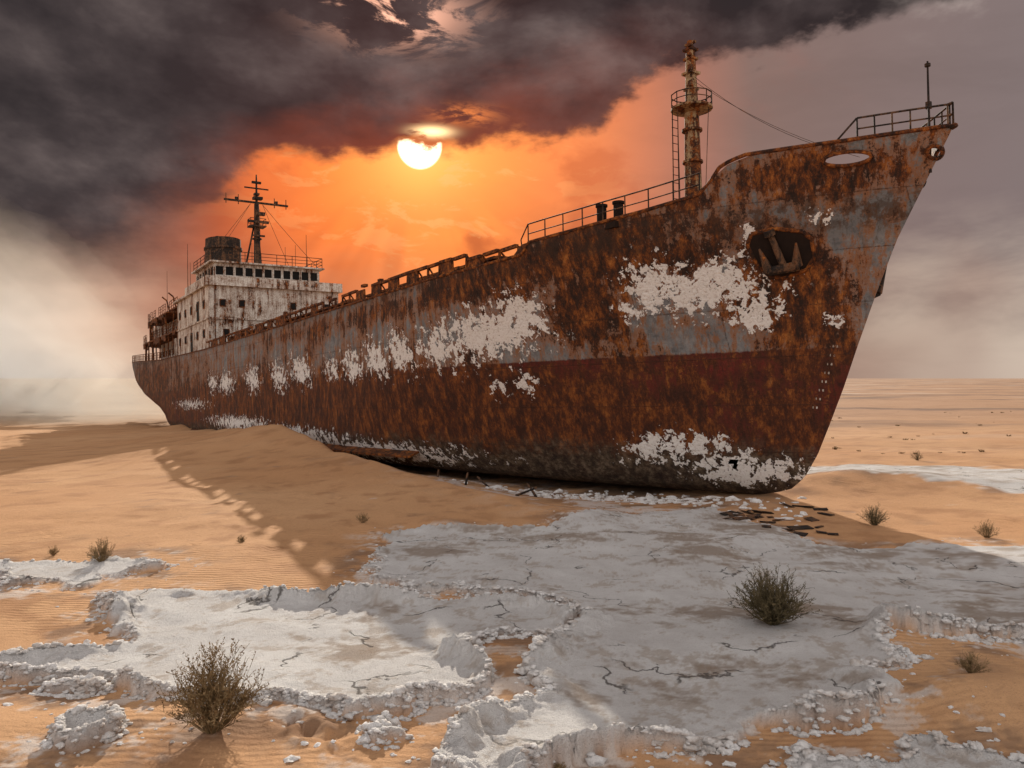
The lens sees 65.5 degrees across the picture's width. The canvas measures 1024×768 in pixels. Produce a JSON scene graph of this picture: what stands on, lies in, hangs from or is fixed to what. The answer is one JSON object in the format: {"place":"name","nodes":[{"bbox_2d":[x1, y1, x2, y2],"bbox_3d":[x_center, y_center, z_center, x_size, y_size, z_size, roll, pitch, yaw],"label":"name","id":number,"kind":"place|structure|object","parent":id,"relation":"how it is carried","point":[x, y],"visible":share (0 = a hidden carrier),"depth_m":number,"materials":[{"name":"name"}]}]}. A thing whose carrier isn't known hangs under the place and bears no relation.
{"place":"outdoors","nodes":[
{"label":"outdoors","id":0,"kind":"place"},
{"bbox_2d":[0,378,1023,767],"bbox_3d":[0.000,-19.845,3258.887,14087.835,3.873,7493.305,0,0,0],"label":"ground","id":1,"kind":"structure","parent":0,"point":[662,632],"depth_m":14.80,"materials":[{"name":"beige sand"}]},
{"bbox_2d":[47,546,59,555],"bbox_3d":[-10.294,3.738,17.885,0.267,0.270,0.324,0,0,-25],"label":"dry bush","id":2,"kind":"object","parent":1,"relation":"on","point":[53,552],"visible":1,"depth_m":17.88,"materials":[{"name":"brown plant"}]},
{"bbox_2d":[87,537,115,561],"bbox_3d":[-8.725,3.511,16.945,0.626,0.564,0.650,0,1,-37],"label":"dry bush","id":3,"kind":"object","parent":1,"relation":"on","point":[103,552],"visible":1,"depth_m":16.88,"materials":[{"name":"brown plant"}]},
{"bbox_2d":[151,637,270,733],"bbox_3d":[-3.380,3.372,8.961,1.207,1.094,1.147,0,0,28],"label":"dry bush","id":4,"kind":"object","parent":1,"relation":"on","point":[210,696],"visible":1,"depth_m":8.87,"materials":[{"name":"brown plant"}]},
{"bbox_2d":[237,534,246,542],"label":"dry bush","id":5,"kind":"object","parent":1,"relation":"on","point":[242,539],"visible":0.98,"depth_m":18.95,"materials":[{"name":"brown plant"}]},
{"bbox_2d":[355,513,369,522],"bbox_3d":[-4.036,3.629,21.611,0.434,0.318,0.356,0,0,0],"label":"dry bush","id":6,"kind":"object","parent":1,"relation":"on","point":[362,518],"visible":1,"depth_m":21.57,"materials":[{"name":"brown plant"}]},
{"bbox_2d":[0,479,1019,767],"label":"salt rubble","id":7,"kind":"object","parent":1,"relation":"on","point":[652,499],"visible":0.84,"depth_m":26.20,"materials":[{"name":"white stone"}]},
{"bbox_2d":[0,547,1023,767],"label":"salt crust nodules","id":8,"kind":"object","parent":1,"relation":"on","point":[709,746],"visible":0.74,"depth_m":9.77,"materials":[{"name":"white stone"}]},
{"bbox_2d":[132,40,957,493],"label":"cargo ship","id":9,"kind":"object","parent":1,"relation":"on","point":[706,336],"visible":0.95,"depth_m":28.88,"materials":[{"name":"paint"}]},
{"bbox_2d":[554,762,570,767],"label":"dry bush","id":10,"kind":"object","parent":1,"relation":"on","point":[560,766],"visible":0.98,"depth_m":8.11,"materials":[{"name":"brown plant"}]},
{"bbox_2d":[437,470,838,536],"bbox_3d":[3.090,3.988,28.847,4.394,0.792,19.298,0,1,-40],"label":"hull debris","id":11,"kind":"object","parent":1,"relation":"on","point":[753,516],"visible":0.94,"depth_m":23.30,"materials":[{"name":"metal"}]},
{"bbox_2d":[726,562,822,625],"bbox_3d":[4.090,3.334,12.677,1.420,1.011,1.382,0,0,0],"label":"dry bush","id":12,"kind":"object","parent":1,"relation":"on","point":[772,607],"visible":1,"depth_m":12.53,"materials":[{"name":"plant"}]},
{"bbox_2d":[855,504,888,526],"bbox_3d":[10.127,3.629,22.263,0.812,0.668,0.825,0,1,-32],"label":"dry bush","id":13,"kind":"object","parent":1,"relation":"on","point":[873,517],"visible":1,"depth_m":22.20,"materials":[{"name":"brown plant"}]},
{"bbox_2d":[911,452,922,459],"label":"dry bush","id":14,"kind":"object","parent":1,"relation":"on","point":[917,456],"visible":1,"depth_m":39.28,"materials":[{"name":"brown plant"}]},
{"bbox_2d":[831,411,1011,453],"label":"desert scrub","id":15,"kind":"object","parent":1,"relation":"on","point":[834,447],"visible":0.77,"depth_m":54.17,"materials":[{"name":"brown plant"}]},
{"bbox_2d":[953,649,990,672],"bbox_3d":[6.053,3.672,10.461,0.498,0.307,0.407,0,0,-19],"label":"dry bush","id":16,"kind":"object","parent":1,"relation":"on","point":[965,666],"visible":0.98,"depth_m":10.47,"materials":[{"name":"brown plant"}]},
{"bbox_2d":[973,520,1001,537],"bbox_3d":[12.033,3.648,20.195,0.715,0.540,0.622,0,1,34],"label":"dry bush","id":17,"kind":"object","parent":1,"relation":"on","point":[984,534],"visible":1,"depth_m":20.18,"materials":[{"name":"brown plant"}]},
{"bbox_2d":[0,0,1023,377],"label":"sky","id":18,"kind":"structure","parent":0,"point":[396,137],"materials":[{"name":"grey"}]}
]}

